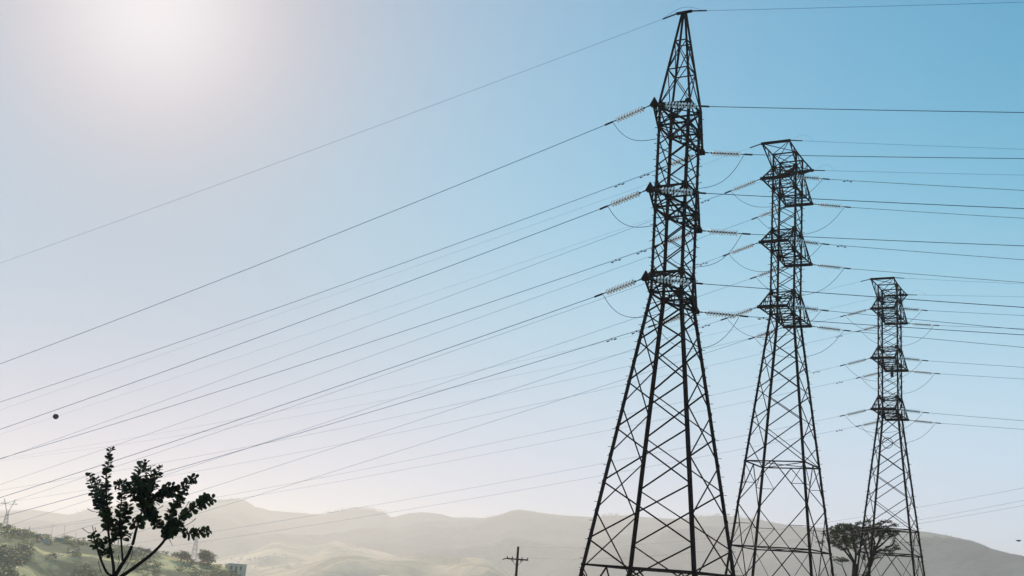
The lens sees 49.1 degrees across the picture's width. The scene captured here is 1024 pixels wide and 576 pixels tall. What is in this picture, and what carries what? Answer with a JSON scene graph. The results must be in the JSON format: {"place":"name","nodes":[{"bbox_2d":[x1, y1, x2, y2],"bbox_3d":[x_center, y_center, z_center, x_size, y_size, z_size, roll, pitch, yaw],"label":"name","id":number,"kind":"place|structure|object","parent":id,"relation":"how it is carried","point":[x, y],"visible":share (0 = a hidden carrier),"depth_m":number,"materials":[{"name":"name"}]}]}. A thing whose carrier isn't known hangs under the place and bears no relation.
{"place":"outdoors","nodes":[
{"label":"outdoors","id":0,"kind":"place"},
{"bbox_2d":[0,527,235,575],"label":"hill","id":1,"kind":"structure","parent":0,"point":[58,567],"depth_m":443.51,"materials":[{"name":"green plant"}]},
{"bbox_2d":[0,523,241,575],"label":"hillside scrub","id":2,"kind":"object","parent":1,"relation":"on","point":[3,549],"visible":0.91,"depth_m":460.34,"materials":[{"name":"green plant"}]},
{"bbox_2d":[169,550,192,561],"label":"bush","id":3,"kind":"object","parent":1,"relation":"on","point":[185,556],"visible":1,"depth_m":496.20,"materials":[{"name":"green plant"}]},
{"bbox_2d":[196,549,216,563],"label":"bush","id":4,"kind":"object","parent":1,"relation":"on","point":[207,556],"visible":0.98,"depth_m":499.22,"materials":[{"name":"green plant"}]},
{"bbox_2d":[227,563,247,575],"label":"block building","id":5,"kind":"structure","parent":1,"relation":"on","point":[239,568],"depth_m":494.77,"materials":[{"name":"concrete"}]},
{"bbox_2d":[205,541,397,575],"bbox_3d":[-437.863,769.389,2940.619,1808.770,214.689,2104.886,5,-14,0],"label":"hill","id":6,"kind":"structure","parent":0,"point":[304,554],"depth_m":3121.99,"materials":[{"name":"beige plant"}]},
{"bbox_2d":[251,553,511,575],"bbox_3d":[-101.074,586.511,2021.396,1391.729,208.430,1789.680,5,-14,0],"label":"hill","id":7,"kind":"structure","parent":0,"point":[342,564],"depth_m":2235.11,"materials":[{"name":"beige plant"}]},
{"bbox_2d":[0,499,1023,575],"bbox_3d":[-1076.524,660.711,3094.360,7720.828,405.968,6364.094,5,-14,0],"label":"mountain range","id":8,"kind":"structure","parent":0,"point":[531,535],"depth_m":3583.18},
{"bbox_2d":[71,497,1021,555],"bbox_3d":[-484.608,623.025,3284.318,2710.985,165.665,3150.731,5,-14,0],"label":"skyline trees","id":9,"kind":"object","parent":8,"relation":"on","point":[350,508],"visible":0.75,"depth_m":4529.93,"materials":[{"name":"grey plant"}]},
{"bbox_2d":[0,0,1023,555],"label":"sky","id":10,"kind":"structure","parent":0,"point":[111,111],"materials":[{"name":"blue"}]},
{"bbox_3d":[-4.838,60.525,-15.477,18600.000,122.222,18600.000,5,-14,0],"label":"ground","id":11,"kind":"structure","parent":0,"visible":0},
{"bbox_2d":[1,498,16,526],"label":"lattice pylon","id":12,"kind":"object","parent":11,"relation":"on","point":[7,514],"visible":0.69,"depth_m":1111.91,"materials":[{"name":"grey metal"}]},
{"bbox_2d":[82,446,216,575],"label":"shrub","id":13,"kind":"object","parent":11,"relation":"on","point":[143,488],"visible":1,"depth_m":13.64,"materials":[{"name":"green plant"}]},
{"bbox_2d":[189,524,205,561],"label":"lattice pylon","id":14,"kind":"object","parent":11,"relation":"on","point":[196,545],"visible":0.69,"depth_m":1352.93,"materials":[{"name":"grey metal"}]},
{"bbox_2d":[503,546,527,575],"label":"utility pole","id":15,"kind":"object","parent":11,"relation":"on","point":[516,564],"visible":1,"depth_m":101.14,"materials":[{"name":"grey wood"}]},
{"bbox_2d":[523,505,1023,558],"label":"distribution wire","id":16,"kind":"object","parent":15,"relation":"attached to","point":[813,539],"visible":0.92,"depth_m":59.09,"materials":[{"name":"black metal"}]},
{"bbox_2d":[541,500,1023,558],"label":"distribution wire","id":17,"kind":"object","parent":15,"relation":"attached to","point":[823,535],"visible":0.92,"depth_m":58.58,"materials":[{"name":"black metal"}]},
{"bbox_2d":[546,488,1020,547],"bbox_3d":[13.930,13.244,66.834,0.009,4.672,76.699,9,-15,-18],"label":"distribution wire","id":18,"kind":"object","parent":15,"relation":"attached to","point":[770,530],"visible":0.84,"depth_m":63.96,"materials":[{"name":"black metal"}]},
{"bbox_2d":[579,9,735,575],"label":"transmission tower","id":19,"kind":"structure","parent":11,"relation":"on","point":[679,292],"depth_m":53.52,"materials":[{"name":"metal"}]},
{"bbox_2d":[7,19,661,260],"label":"earth wire","id":20,"kind":"object","parent":19,"relation":"attached to","point":[343,138],"visible":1,"depth_m":66.76,"materials":[{"name":"grey metal"}]},
{"bbox_2d":[594,279,641,297],"bbox_3d":[4.892,-0.007,51.566,2.480,0.296,0.304,-22,-24,23],"label":"insulator string","id":21,"kind":"object","parent":19,"relation":"attached to","point":[621,286],"visible":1,"depth_m":51.48,"materials":[{"name":"grey"}]},
{"bbox_2d":[0,297,593,497],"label":"conductor","id":22,"kind":"object","parent":21,"relation":"attached to","point":[316,393],"visible":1,"depth_m":58.32,"materials":[{"name":"blue metal"}]},
{"bbox_2d":[603,284,692,317],"bbox_3d":[6.055,0.606,50.772,4.261,1.564,0.276,-2,-16,25],"label":"jumper cable","id":23,"kind":"object","parent":21,"relation":"hanging from","point":[651,315],"visible":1,"depth_m":50.34,"materials":[{"name":"black metal"}]},
{"bbox_2d":[599,190,645,209],"bbox_3d":[5.221,-4.147,52.626,2.480,0.296,0.304,-21,-24,23],"label":"insulator string","id":24,"kind":"object","parent":19,"relation":"attached to","point":[626,198],"visible":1,"depth_m":52.53,"materials":[{"name":"grey"}]},
{"bbox_2d":[2,209,599,428],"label":"conductor","id":25,"kind":"object","parent":24,"relation":"attached to","point":[314,316],"visible":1,"depth_m":59.99,"materials":[{"name":"blue metal"}]},
{"bbox_2d":[608,194,695,227],"bbox_3d":[6.384,-3.526,51.829,4.263,1.555,0.276,-2,-16,25],"label":"jumper cable","id":26,"kind":"object","parent":24,"relation":"hanging from","point":[657,224],"visible":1,"depth_m":51.31,"materials":[{"name":"grey metal"}]},
{"bbox_2d":[605,105,649,125],"bbox_3d":[5.550,-8.276,53.683,2.480,0.296,0.304,-21,-24,24],"label":"insulator string","id":27,"kind":"object","parent":19,"relation":"attached to","point":[621,117],"visible":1,"depth_m":53.60,"materials":[{"name":"black"}]},
{"bbox_2d":[1,125,604,363],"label":"conductor","id":28,"kind":"object","parent":27,"relation":"attached to","point":[317,241],"visible":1,"depth_m":61.18,"materials":[{"name":"blue metal"}]},
{"bbox_2d":[613,107,699,140],"bbox_3d":[6.713,-7.654,52.885,4.267,1.551,0.276,-2,-16,25],"label":"jumper cable","id":29,"kind":"object","parent":27,"relation":"hanging from","point":[661,137],"visible":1,"depth_m":52.49,"materials":[{"name":"grey metal"}]},
{"bbox_2d":[648,312,690,327],"bbox_3d":[8.056,1.613,57.008,2.480,0.296,0.304,-20,-24,24],"label":"insulator string","id":30,"kind":"object","parent":19,"relation":"attached to","point":[677,317],"visible":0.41,"depth_m":56.89,"materials":[{"name":"black"}]},
{"bbox_2d":[2,327,647,516],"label":"conductor","id":31,"kind":"object","parent":30,"relation":"attached to","point":[359,415],"visible":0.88,"depth_m":64.58,"materials":[{"name":"blue metal"}]},
{"bbox_2d":[656,317,738,348],"bbox_3d":[9.326,2.279,56.433,4.276,1.561,0.276,-2,-16,25],"label":"jumper cable","id":32,"kind":"object","parent":30,"relation":"hanging from","point":[708,346],"visible":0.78,"depth_m":56.09,"materials":[{"name":"black metal"}]},
{"bbox_2d":[655,231,693,246],"bbox_3d":[8.387,-2.522,58.066,2.480,0.296,0.304,-20,-24,24],"label":"insulator string","id":33,"kind":"object","parent":19,"relation":"attached to","point":[678,237],"visible":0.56,"depth_m":57.92,"materials":[{"name":"grey"}]},
{"bbox_2d":[0,247,651,458],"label":"conductor","id":34,"kind":"object","parent":33,"relation":"attached to","point":[344,350],"visible":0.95,"depth_m":66.61,"materials":[{"name":"blue metal"}]},
{"bbox_2d":[661,236,740,266],"bbox_3d":[9.656,-1.853,57.490,4.276,1.558,0.276,-2,-16,25],"label":"jumper cable","id":35,"kind":"object","parent":33,"relation":"hanging from","point":[713,263],"visible":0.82,"depth_m":57.10,"materials":[{"name":"grey metal"}]},
{"bbox_2d":[650,276,702,285],"bbox_3d":[7.363,-0.314,50.484,2.480,0.296,0.304,6,-13,21],"label":"insulator string","id":36,"kind":"object","parent":19,"relation":"attached to","point":[678,281],"visible":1,"depth_m":50.45,"materials":[{"name":"grey"}]},
{"bbox_2d":[707,284,1023,307],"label":"conductor","id":37,"kind":"object","parent":36,"relation":"attached to","point":[866,296],"visible":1,"depth_m":47.54,"materials":[{"name":"blue"}]},
{"bbox_2d":[659,154,695,169],"bbox_3d":[8.716,-6.646,59.121,2.480,0.296,0.304,-20,-24,24],"label":"insulator string","id":38,"kind":"object","parent":19,"relation":"attached to","point":[679,160],"visible":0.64,"depth_m":59.03,"materials":[{"name":"black"}]},
{"bbox_2d":[1,170,655,401],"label":"conductor","id":39,"kind":"object","parent":38,"relation":"attached to","point":[345,283],"visible":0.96,"depth_m":67.88,"materials":[{"name":"blue metal"}]},
{"bbox_2d":[663,155,743,188],"bbox_3d":[9.986,-5.983,58.546,4.278,1.562,0.276,-2,-16,25],"label":"jumper cable","id":40,"kind":"object","parent":38,"relation":"hanging from","point":[723,180],"visible":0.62,"depth_m":58.07,"materials":[{"name":"grey metal"}]},
{"bbox_2d":[654,187,705,194],"bbox_3d":[7.692,-4.443,51.541,2.480,0.296,0.304,7,-13,21],"label":"insulator string","id":41,"kind":"object","parent":19,"relation":"attached to","point":[672,190],"visible":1,"depth_m":51.51,"materials":[{"name":"black"}]},
{"bbox_2d":[706,193,1023,208],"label":"conductor","id":42,"kind":"object","parent":41,"relation":"attached to","point":[868,201],"visible":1,"depth_m":48.57,"materials":[{"name":"blue"}]},
{"bbox_2d":[658,101,708,108],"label":"insulator string","id":43,"kind":"object","parent":19,"relation":"attached to","point":[685,105],"visible":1,"depth_m":52.55,"materials":[{"name":"black glass"}]},
{"bbox_2d":[709,106,1023,112],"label":"conductor","id":44,"kind":"object","parent":43,"relation":"attached to","point":[864,109],"visible":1,"depth_m":49.72,"materials":[{"name":"blue"}]},
{"bbox_2d":[699,310,747,317],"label":"insulator string","id":45,"kind":"object","parent":19,"relation":"attached to","point":[719,313],"visible":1,"depth_m":55.87,"materials":[{"name":"grey"}]},
{"bbox_2d":[748,316,1021,334],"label":"conductor","id":46,"kind":"object","parent":45,"relation":"attached to","point":[889,326],"visible":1,"depth_m":53.12,"materials":[{"name":"blue"}]},
{"bbox_2d":[703,229,749,235],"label":"insulator string","id":47,"kind":"object","parent":19,"relation":"attached to","point":[724,232],"visible":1,"depth_m":56.93,"materials":[{"name":"grey glass"}]},
{"bbox_2d":[751,234,1021,245],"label":"conductor","id":48,"kind":"object","parent":47,"relation":"attached to","point":[888,240],"visible":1,"depth_m":54.19,"materials":[{"name":"blue"}]},
{"bbox_2d":[706,150,751,156],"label":"insulator string","id":49,"kind":"object","parent":19,"relation":"attached to","point":[725,153],"visible":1,"depth_m":57.96,"materials":[{"name":"black"}]},
{"bbox_2d":[752,154,1023,158],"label":"conductor","id":50,"kind":"object","parent":49,"relation":"attached to","point":[907,157],"visible":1,"depth_m":54.96,"materials":[{"name":"blue"}]},
{"bbox_2d":[707,2,1017,10],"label":"earth wire","id":51,"kind":"object","parent":19,"relation":"attached to","point":[865,6],"visible":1,"depth_m":54.19,"materials":[{"name":"black metal"}]},
{"bbox_2d":[724,139,833,575],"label":"transmission tower","id":52,"kind":"structure","parent":11,"relation":"on","point":[779,253],"depth_m":72.09,"materials":[{"name":"metal"}]},
{"bbox_2d":[1,149,745,409],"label":"earth wire","id":53,"kind":"object","parent":52,"relation":"attached to","point":[377,279],"visible":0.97,"depth_m":86.10,"materials":[{"name":"grey metal"}]},
{"bbox_2d":[12,181,761,430],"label":"earth wire","id":54,"kind":"object","parent":52,"relation":"attached to","point":[387,307],"visible":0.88,"depth_m":92.17,"materials":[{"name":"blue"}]},
{"bbox_2d":[721,307,756,320],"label":"insulator string","id":55,"kind":"object","parent":52,"relation":"attached to","point":[746,311],"visible":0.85,"depth_m":71.06,"materials":[{"name":"black"}]},
{"bbox_2d":[1,320,719,553],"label":"conductor","id":56,"kind":"object","parent":55,"relation":"attached to","point":[380,432],"visible":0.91,"depth_m":81.83,"materials":[{"name":"blue metal"}]},
{"bbox_2d":[729,311,820,337],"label":"jumper cable","id":57,"kind":"object","parent":55,"relation":"hanging from","point":[769,337],"visible":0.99,"depth_m":69.84,"materials":[{"name":"grey metal"}]},
{"bbox_2d":[723,243,757,256],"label":"insulator string","id":58,"kind":"object","parent":52,"relation":"attached to","point":[741,249],"visible":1,"depth_m":72.14,"materials":[{"name":"black"}]},
{"bbox_2d":[2,256,721,504],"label":"conductor","id":59,"kind":"object","parent":58,"relation":"attached to","point":[356,384],"visible":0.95,"depth_m":84.46,"materials":[{"name":"blue metal"}]},
{"bbox_2d":[729,244,821,271],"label":"jumper cable","id":60,"kind":"object","parent":58,"relation":"hanging from","point":[784,269],"visible":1,"depth_m":70.43,"materials":[{"name":"grey metal"}]},
{"bbox_2d":[725,179,759,193],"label":"insulator string","id":61,"kind":"object","parent":52,"relation":"attached to","point":[747,184],"visible":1,"depth_m":73.22,"materials":[{"name":"black"}]},
{"bbox_2d":[16,194,721,453],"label":"conductor","id":62,"kind":"object","parent":61,"relation":"attached to","point":[375,323],"visible":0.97,"depth_m":85.03,"materials":[{"name":"blue metal"}]},
{"bbox_2d":[731,180,821,206],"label":"jumper cable","id":63,"kind":"object","parent":61,"relation":"hanging from","point":[784,204],"visible":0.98,"depth_m":71.52,"materials":[{"name":"grey metal"}]},
{"bbox_2d":[751,208,780,219],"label":"insulator string","id":64,"kind":"object","parent":52,"relation":"attached to","point":[766,213],"visible":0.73,"depth_m":78.07,"materials":[{"name":"black"}]},
{"bbox_2d":[23,220,748,476],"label":"conductor","id":65,"kind":"object","parent":64,"relation":"attached to","point":[381,352],"visible":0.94,"depth_m":91.21,"materials":[{"name":"blue metal"}]},
{"bbox_2d":[749,327,782,339],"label":"insulator string","id":66,"kind":"object","parent":52,"relation":"attached to","point":[771,330],"visible":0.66,"depth_m":75.94,"materials":[{"name":"black"}]},
{"bbox_2d":[0,339,748,573],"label":"conductor","id":67,"kind":"object","parent":66,"relation":"attached to","point":[413,446],"visible":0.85,"depth_m":87.11,"materials":[{"name":"blue metal"}]},
{"bbox_2d":[750,266,783,278],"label":"insulator string","id":68,"kind":"object","parent":52,"relation":"attached to","point":[762,273],"visible":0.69,"depth_m":77.00,"materials":[{"name":"black ceramic"}]},
{"bbox_2d":[2,279,748,527],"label":"conductor","id":69,"kind":"object","parent":68,"relation":"attached to","point":[406,395],"visible":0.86,"depth_m":88.98,"materials":[{"name":"blue metal"}]},
{"bbox_2d":[789,304,828,311],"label":"insulator string","id":70,"kind":"object","parent":52,"relation":"attached to","point":[805,307],"visible":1,"depth_m":69.26,"materials":[{"name":"black"}]},
{"bbox_2d":[833,311,1022,329],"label":"conductor","id":71,"kind":"object","parent":70,"relation":"attached to","point":[927,320],"visible":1,"depth_m":66.68,"materials":[{"name":"blue"}]},
{"bbox_2d":[789,239,828,245],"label":"insulator string","id":72,"kind":"object","parent":52,"relation":"attached to","point":[805,242],"visible":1,"depth_m":70.31,"materials":[{"name":"grey"}]},
{"bbox_2d":[829,244,1022,259],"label":"conductor","id":73,"kind":"object","parent":72,"relation":"attached to","point":[929,252],"visible":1,"depth_m":67.81,"materials":[{"name":"blue"}]},
{"bbox_2d":[791,174,829,180],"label":"insulator string","id":74,"kind":"object","parent":52,"relation":"attached to","point":[809,177],"visible":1,"depth_m":71.36,"materials":[{"name":"black glass"}]},
{"bbox_2d":[830,179,1023,190],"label":"conductor","id":75,"kind":"object","parent":74,"relation":"attached to","point":[930,185],"visible":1,"depth_m":68.84,"materials":[{"name":"blue"}]},
{"bbox_2d":[812,325,850,331],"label":"insulator string","id":76,"kind":"object","parent":52,"relation":"attached to","point":[828,328],"visible":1,"depth_m":74.06,"materials":[{"name":"black"}]},
{"bbox_2d":[853,331,1023,347],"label":"conductor","id":77,"kind":"object","parent":76,"relation":"attached to","point":[938,339],"visible":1,"depth_m":71.70,"materials":[{"name":"blue"}]},
{"bbox_2d":[813,263,850,269],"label":"insulator string","id":78,"kind":"object","parent":52,"relation":"attached to","point":[830,266],"visible":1,"depth_m":75.09,"materials":[{"name":"black"}]},
{"bbox_2d":[858,269,1023,282],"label":"conductor","id":79,"kind":"object","parent":78,"relation":"attached to","point":[943,276],"visible":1,"depth_m":72.59,"materials":[{"name":"blue"}]},
{"bbox_2d":[814,202,850,208],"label":"insulator string","id":80,"kind":"object","parent":52,"relation":"attached to","point":[829,205],"visible":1,"depth_m":76.14,"materials":[{"name":"grey"}]},
{"bbox_2d":[851,207,1023,218],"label":"conductor","id":81,"kind":"object","parent":80,"relation":"attached to","point":[932,212],"visible":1,"depth_m":73.90,"materials":[{"name":"blue"}]},
{"bbox_2d":[816,141,1006,148],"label":"earth wire","id":82,"kind":"object","parent":52,"relation":"attached to","point":[917,145],"visible":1,"depth_m":69.71,"materials":[{"name":"grey metal"}]},
{"bbox_2d":[855,171,1001,174],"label":"earth wire","id":83,"kind":"object","parent":52,"relation":"attached to","point":[941,173],"visible":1,"depth_m":74.34,"materials":[{"name":"grey metal"}]},
{"bbox_2d":[815,519,902,575],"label":"tree","id":84,"kind":"object","parent":11,"relation":"on","point":[837,541],"visible":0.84,"depth_m":94.63,"materials":[{"name":"green plant"}]},
{"bbox_2d":[855,277,924,575],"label":"transmission tower","id":85,"kind":"structure","parent":11,"relation":"on","point":[882,411],"depth_m":91.20,"materials":[{"name":"metal"}]},
{"bbox_2d":[9,281,860,457],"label":"earth wire","id":86,"kind":"object","parent":85,"relation":"attached to","point":[425,381],"visible":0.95,"depth_m":111.26,"materials":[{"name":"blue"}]},
{"bbox_2d":[1,298,873,460],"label":"earth wire","id":87,"kind":"object","parent":85,"relation":"attached to","point":[464,385],"visible":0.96,"depth_m":116.85,"materials":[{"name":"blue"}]},
{"bbox_2d":[840,409,869,416],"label":"insulator string","id":88,"kind":"object","parent":85,"relation":"attached to","point":[855,412],"visible":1,"depth_m":90.00,"materials":[{"name":"black"}]},
{"bbox_2d":[6,416,838,560],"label":"conductor","id":89,"kind":"object","parent":88,"relation":"attached to","point":[440,493],"visible":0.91,"depth_m":107.23,"materials":[{"name":"blue metal"}]},
{"bbox_2d":[840,358,869,365],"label":"insulator string","id":90,"kind":"object","parent":85,"relation":"attached to","point":[857,361],"visible":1,"depth_m":91.03,"materials":[{"name":"black"}]},
{"bbox_2d":[6,366,837,532],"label":"conductor","id":91,"kind":"object","parent":90,"relation":"attached to","point":[461,449],"visible":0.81,"depth_m":106.41,"materials":[{"name":"blue metal"}]},
{"bbox_2d":[840,309,869,316],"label":"insulator string","id":92,"kind":"object","parent":85,"relation":"attached to","point":[857,312],"visible":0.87,"depth_m":92.00,"materials":[{"name":"black"}]},
{"bbox_2d":[4,317,837,489],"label":"conductor","id":93,"kind":"object","parent":92,"relation":"attached to","point":[436,408],"visible":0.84,"depth_m":108.98,"materials":[{"name":"blue metal"}]},
{"bbox_2d":[856,371,884,378],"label":"insulator string","id":94,"kind":"object","parent":85,"relation":"attached to","point":[873,373],"visible":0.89,"depth_m":95.71,"materials":[{"name":"black glass"}]},
{"bbox_2d":[2,378,855,533],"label":"conductor","id":95,"kind":"object","parent":94,"relation":"attached to","point":[469,457],"visible":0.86,"depth_m":112.45,"materials":[{"name":"blue metal"}]},
{"bbox_2d":[857,324,883,331],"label":"insulator string","id":96,"kind":"object","parent":85,"relation":"attached to","point":[868,328],"visible":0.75,"depth_m":96.81,"materials":[{"name":"black"}]},
{"bbox_2d":[5,332,852,502],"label":"conductor","id":97,"kind":"object","parent":96,"relation":"attached to","point":[472,417],"visible":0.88,"depth_m":113.74,"materials":[{"name":"blue metal"}]},
{"bbox_2d":[857,420,884,426],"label":"insulator string","id":98,"kind":"object","parent":85,"relation":"attached to","point":[874,422],"visible":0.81,"depth_m":94.74,"materials":[{"name":"black"}]},
{"bbox_2d":[0,427,851,567],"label":"conductor","id":99,"kind":"object","parent":98,"relation":"attached to","point":[449,502],"visible":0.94,"depth_m":112.24,"materials":[{"name":"blue metal"}]},
{"bbox_2d":[890,366,893,376],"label":"splice box","id":100,"kind":"object","parent":85,"relation":"attached to","point":[891,371],"visible":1,"depth_m":91.22,"materials":[{"name":"black metal"}]},
{"bbox_2d":[895,356,927,360],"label":"insulator string","id":101,"kind":"object","parent":85,"relation":"attached to","point":[903,358],"visible":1,"depth_m":89.18,"materials":[{"name":"black"}]},
{"bbox_2d":[896,409,928,413],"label":"insulator string","id":102,"kind":"object","parent":85,"relation":"attached to","point":[909,410],"visible":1,"depth_m":88.14,"materials":[{"name":"black"}]},
{"bbox_2d":[899,307,926,311],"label":"insulator string","id":103,"kind":"object","parent":85,"relation":"attached to","point":[906,308],"visible":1,"depth_m":90.15,"materials":[{"name":"black"}]},
{"bbox_2d":[927,310,1023,315],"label":"conductor","id":104,"kind":"object","parent":103,"relation":"attached to","point":[980,313],"visible":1,"depth_m":88.41,"materials":[{"name":"blue metal"}]},
{"bbox_2d":[908,323,938,326],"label":"insulator string","id":105,"kind":"object","parent":85,"relation":"attached to","point":[919,324],"visible":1,"depth_m":94.85,"materials":[{"name":"black"}]},
{"bbox_2d":[910,370,939,374],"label":"insulator string","id":106,"kind":"object","parent":85,"relation":"attached to","point":[923,372],"visible":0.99,"depth_m":93.81,"materials":[{"name":"black glass"}]},
{"bbox_2d":[910,419,940,423],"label":"insulator string","id":107,"kind":"object","parent":85,"relation":"attached to","point":[924,421],"visible":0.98,"depth_m":92.78,"materials":[{"name":"black"}]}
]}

